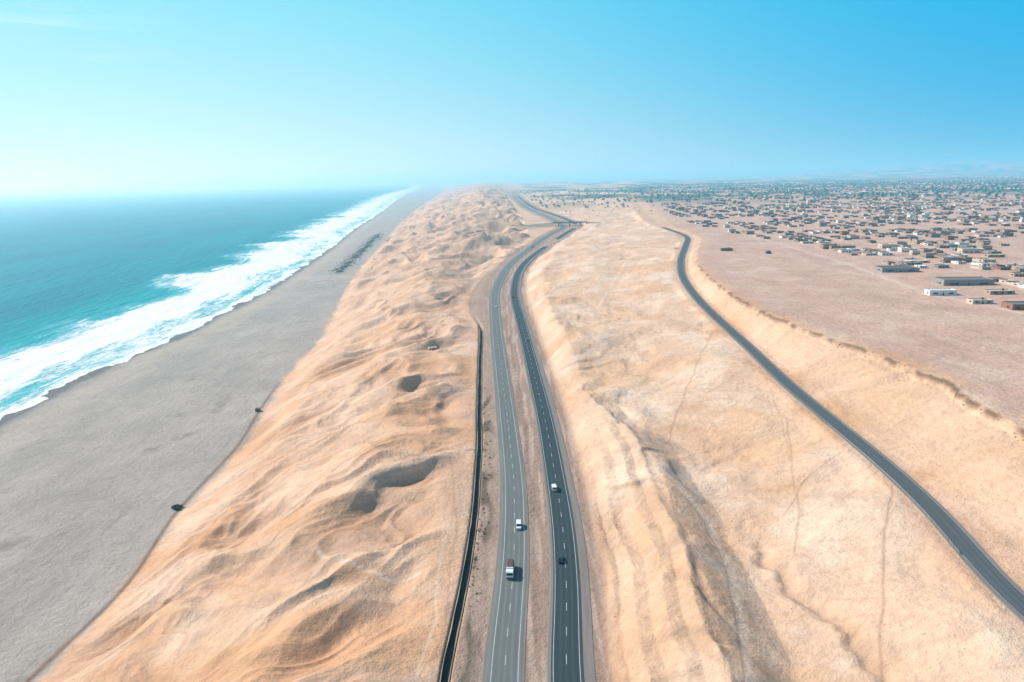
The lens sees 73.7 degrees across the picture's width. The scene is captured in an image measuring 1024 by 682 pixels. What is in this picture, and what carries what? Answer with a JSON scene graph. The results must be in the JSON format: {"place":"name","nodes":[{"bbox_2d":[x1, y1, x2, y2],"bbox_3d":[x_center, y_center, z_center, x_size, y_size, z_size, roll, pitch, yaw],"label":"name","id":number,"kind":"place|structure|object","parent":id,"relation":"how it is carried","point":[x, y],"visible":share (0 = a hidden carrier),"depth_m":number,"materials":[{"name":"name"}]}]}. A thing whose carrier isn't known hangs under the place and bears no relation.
{"place":"outdoors","nodes":[
{"label":"outdoors","id":0,"kind":"place"},
{"bbox_2d":[0,182,427,419],"bbox_3d":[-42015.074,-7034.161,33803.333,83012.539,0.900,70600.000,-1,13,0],"label":"sea","id":1,"kind":"structure","parent":0,"point":[91,280],"depth_m":1705.63,"materials":[{"name":"liquid"}]},
{"bbox_2d":[0,160,1023,681],"bbox_3d":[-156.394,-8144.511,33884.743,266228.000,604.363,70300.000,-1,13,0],"label":"desert terrain","id":2,"kind":"structure","parent":0,"point":[746,516],"depth_m":331.00,"materials":[{"name":"beige sand"}]},
{"bbox_2d":[171,504,182,510],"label":"shrub","id":3,"kind":"object","parent":2,"relation":"on","point":[177,507],"visible":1,"depth_m":374.73,"materials":[{"name":"green plant"}]},
{"bbox_2d":[328,233,383,272],"bbox_3d":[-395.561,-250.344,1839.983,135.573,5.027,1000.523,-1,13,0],"label":"coastal scrub","id":4,"kind":"object","parent":2,"relation":"on","point":[365,245],"visible":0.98,"depth_m":1717.41,"materials":[{"name":"green plant"}]},
{"bbox_2d":[439,329,482,681],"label":"drainage channel","id":5,"kind":"object","parent":2,"relation":"on","point":[445,675],"visible":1,"depth_m":246.93,"materials":[{"name":"concrete"}]},
{"bbox_2d":[469,401,490,605],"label":"roadside weeds","id":6,"kind":"object","parent":2,"relation":"on","point":[482,508],"visible":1,"depth_m":269.75,"materials":[{"name":"green plant"}]},
{"bbox_2d":[481,196,595,681],"bbox_3d":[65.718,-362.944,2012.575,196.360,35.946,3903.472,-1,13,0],"label":"highway","id":7,"kind":"structure","parent":2,"relation":"on","point":[570,652],"depth_m":257.22,"materials":[{"name":"grey asphalt"}]},
{"bbox_2d":[506,559,513,578],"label":"cargo truck","id":8,"kind":"object","parent":7,"relation":"on","point":[510,569],"visible":1,"depth_m":229.15,"materials":[{"name":"white paint"}]},
{"bbox_2d":[516,519,520,529],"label":"white van","id":9,"kind":"object","parent":7,"relation":"on","point":[518,524],"visible":1,"depth_m":260.13,"materials":[{"name":"paint"}]},
{"bbox_2d":[551,484,556,490],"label":"white van","id":10,"kind":"object","parent":7,"relation":"on","point":[554,487],"visible":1,"depth_m":290.41,"materials":[{"name":"paint"}]},
{"bbox_2d":[558,555,562,562],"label":"dark car","id":11,"kind":"object","parent":7,"relation":"on","point":[560,558],"visible":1,"depth_m":236.89,"materials":[{"name":"paint"}]},
{"bbox_2d":[508,221,599,228],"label":"road overpass","id":12,"kind":"object","parent":2,"relation":"on","point":[540,225],"visible":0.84,"depth_m":1632.37,"materials":[{"name":"concrete"}]},
{"bbox_2d":[720,248,732,250],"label":"walls","id":13,"kind":"structure","parent":2,"relation":"on","point":[721,249],"depth_m":844.01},
{"bbox_2d":[518,178,1023,238],"bbox_3d":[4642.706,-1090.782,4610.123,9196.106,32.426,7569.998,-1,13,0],"label":"distant trees","id":14,"kind":"object","parent":2,"relation":"on","point":[861,195],"visible":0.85,"depth_m":3262.66,"materials":[{"name":"green plant"}]},
{"bbox_2d":[627,177,1023,243],"bbox_3d":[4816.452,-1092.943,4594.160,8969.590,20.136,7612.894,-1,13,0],"label":"distant town","id":15,"kind":"object","parent":2,"relation":"on","point":[945,234],"visible":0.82,"depth_m":1686.79,"materials":[{"name":"paint"}]},
{"bbox_2d":[820,244,838,248],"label":"walls","id":16,"kind":"structure","parent":2,"relation":"on","point":[824,246],"depth_m":845.70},
{"bbox_2d":[829,245,838,249],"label":"walls","id":17,"kind":"structure","parent":2,"relation":"on","point":[833,246],"depth_m":833.21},
{"bbox_2d":[833,248,845,251],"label":"walls","id":18,"kind":"structure","parent":2,"relation":"on","point":[836,249],"depth_m":821.39,"materials":[{"name":"beige paint"}]},
{"bbox_2d":[839,249,852,252],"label":"walls","id":19,"kind":"structure","parent":2,"relation":"on","point":[847,250],"depth_m":804.57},
{"bbox_2d":[839,245,855,248],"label":"walls","id":20,"kind":"structure","parent":2,"relation":"on","point":[846,247],"depth_m":830.10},
{"bbox_2d":[700,273,1023,440],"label":"rim rocks","id":21,"kind":"object","parent":2,"relation":"on","point":[892,362],"visible":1,"depth_m":336.94,"materials":[{"name":"beige stone"}]},
{"bbox_2d":[861,252,877,255],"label":"walls","id":22,"kind":"structure","parent":2,"relation":"on","point":[869,253],"depth_m":773.92,"materials":[{"name":"beige paint"}]},
{"bbox_2d":[878,243,892,248],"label":"walls","id":23,"kind":"structure","parent":2,"relation":"on","point":[885,245],"depth_m":841.24,"materials":[{"name":"beige paint"}]},
{"bbox_2d":[878,252,892,255],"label":"walls","id":24,"kind":"structure","parent":2,"relation":"on","point":[879,253],"depth_m":772.06,"materials":[{"name":"white paint"}]},
{"bbox_2d":[873,265,919,271],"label":"warehouse","id":25,"kind":"structure","parent":2,"relation":"on","point":[900,268],"depth_m":643.45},
{"bbox_2d":[894,241,906,243],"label":"walls","id":26,"kind":"structure","parent":2,"relation":"on","point":[896,242],"depth_m":868.45,"materials":[{"name":"beige paint"}]},
{"bbox_2d":[898,247,908,251],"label":"walls","id":27,"kind":"structure","parent":2,"relation":"on","point":[906,249],"depth_m":798.57,"materials":[{"name":"white paint"}]},
{"bbox_2d":[900,244,910,247],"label":"walls","id":28,"kind":"structure","parent":2,"relation":"on","point":[905,245],"depth_m":825.62,"materials":[{"name":"white paint"}]},
{"bbox_2d":[898,261,921,264],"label":"walls","id":29,"kind":"structure","parent":2,"relation":"on","point":[914,262],"depth_m":688.83,"materials":[{"name":"beige paint"}]},
{"bbox_2d":[909,250,920,254],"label":"walls","id":30,"kind":"structure","parent":2,"relation":"on","point":[914,251],"depth_m":770.71,"materials":[{"name":"beige paint"}]},
{"bbox_2d":[912,239,921,243],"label":"walls","id":31,"kind":"structure","parent":2,"relation":"on","point":[916,240],"depth_m":890.42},
{"bbox_2d":[905,259,929,262],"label":"walls","id":32,"kind":"structure","parent":2,"relation":"on","point":[923,260],"depth_m":703.46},
{"bbox_2d":[918,248,932,251],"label":"walls","id":33,"kind":"structure","parent":2,"relation":"on","point":[925,249],"depth_m":780.28,"materials":[{"name":"beige paint"}]},
{"bbox_2d":[920,252,933,257],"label":"walls","id":34,"kind":"structure","parent":2,"relation":"on","point":[925,255],"depth_m":741.34,"materials":[{"name":"beige paint"}]},
{"bbox_2d":[924,288,956,295],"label":"walls","id":35,"kind":"structure","parent":2,"relation":"on","point":[939,292],"depth_m":521.28,"materials":[{"name":"white paint"}]},
{"bbox_2d":[933,264,948,267],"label":"walls","id":36,"kind":"structure","parent":2,"relation":"on","point":[941,265],"depth_m":662.77,"materials":[{"name":"white paint"}]},
{"bbox_2d":[934,245,950,247],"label":"walls","id":37,"kind":"structure","parent":2,"relation":"on","point":[935,246],"depth_m":834.35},
{"bbox_2d":[939,257,963,262],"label":"walls","id":38,"kind":"structure","parent":2,"relation":"on","point":[944,260],"depth_m":700.93,"materials":[{"name":"beige paint"}]},
{"bbox_2d":[955,242,968,244],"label":"walls","id":39,"kind":"structure","parent":2,"relation":"on","point":[962,243],"depth_m":846.68,"materials":[{"name":"white paint"}]},
{"bbox_2d":[933,277,994,285],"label":"warehouse","id":40,"kind":"structure","parent":2,"relation":"on","point":[957,281],"depth_m":561.33,"materials":[{"name":"grey metal"}]},
{"bbox_2d":[961,256,972,261],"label":"walls","id":41,"kind":"structure","parent":2,"relation":"on","point":[967,258],"depth_m":700.58,"materials":[{"name":"beige paint"}]},
{"bbox_2d":[957,248,981,252],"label":"walls","id":42,"kind":"structure","parent":2,"relation":"on","point":[968,250],"depth_m":777.93,"materials":[{"name":"beige paint"}]},
{"bbox_2d":[966,298,993,303],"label":"walls","id":43,"kind":"structure","parent":2,"relation":"on","point":[973,301],"depth_m":484.81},
{"bbox_2d":[976,266,990,269],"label":"walls","id":44,"kind":"structure","parent":2,"relation":"on","point":[987,267],"depth_m":646.36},
{"bbox_2d":[977,245,992,249],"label":"walls","id":45,"kind":"structure","parent":2,"relation":"on","point":[985,247],"depth_m":803.91,"materials":[{"name":"beige paint"}]},
{"bbox_2d":[976,262,994,265],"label":"walls","id":46,"kind":"structure","parent":2,"relation":"on","point":[983,263],"depth_m":671.00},
{"bbox_2d":[976,258,995,261],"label":"walls","id":47,"kind":"structure","parent":2,"relation":"on","point":[978,259],"depth_m":699.20,"materials":[{"name":"beige paint"}]},
{"bbox_2d":[982,253,1004,256],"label":"walls","id":48,"kind":"structure","parent":2,"relation":"on","point":[993,255],"depth_m":736.94,"materials":[{"name":"beige paint"}]},
{"bbox_2d":[984,289,1014,294],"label":"walls","id":49,"kind":"structure","parent":2,"relation":"on","point":[998,293],"depth_m":519.61,"materials":[{"name":"beige paint"}]},
{"bbox_2d":[996,266,1010,269],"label":"walls","id":50,"kind":"structure","parent":2,"relation":"on","point":[1001,267],"depth_m":643.77,"materials":[{"name":"white paint"}]},
{"bbox_2d":[999,279,1014,282],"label":"walls","id":51,"kind":"structure","parent":2,"relation":"on","point":[1000,280],"depth_m":570.06,"materials":[{"name":"beige paint"}]},
{"bbox_2d":[1001,301,1023,309],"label":"walls","id":52,"kind":"structure","parent":2,"relation":"on","point":[1004,304],"depth_m":463.57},
{"bbox_2d":[1007,302,1023,303],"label":"roof","id":53,"kind":"structure","parent":52,"relation":"attached to","point":[1016,302],"depth_m":469.30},
{"bbox_2d":[1009,272,1023,276],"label":"walls","id":54,"kind":"structure","parent":2,"relation":"on","point":[1016,273],"depth_m":601.52,"materials":[{"name":"beige paint"}]},
{"bbox_2d":[1011,282,1023,286],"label":"walls","id":55,"kind":"structure","parent":2,"relation":"on","point":[1013,283],"depth_m":553.64,"materials":[{"name":"beige paint"}]},
{"bbox_2d":[1014,267,1023,271],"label":"walls","id":56,"kind":"structure","parent":2,"relation":"on","point":[1019,269],"depth_m":617.44,"materials":[{"name":"beige paint"}]},
{"bbox_2d":[0,0,1023,190],"label":"sky","id":57,"kind":"structure","parent":0,"point":[95,94],"materials":[{"name":"blue"}]},
{"bbox_2d":[660,227,1023,622],"bbox_3d":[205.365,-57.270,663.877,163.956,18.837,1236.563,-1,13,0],"label":"road","id":58,"kind":"structure","parent":0,"point":[996,580],"depth_m":249.75,"materials":[{"name":"grey asphalt"}]},
{"bbox_2d":[828,423,959,552],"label":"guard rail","id":59,"kind":"object","parent":58,"relation":"on","point":[900,486],"visible":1,"depth_m":242.57,"materials":[{"name":"metal"}]}
]}

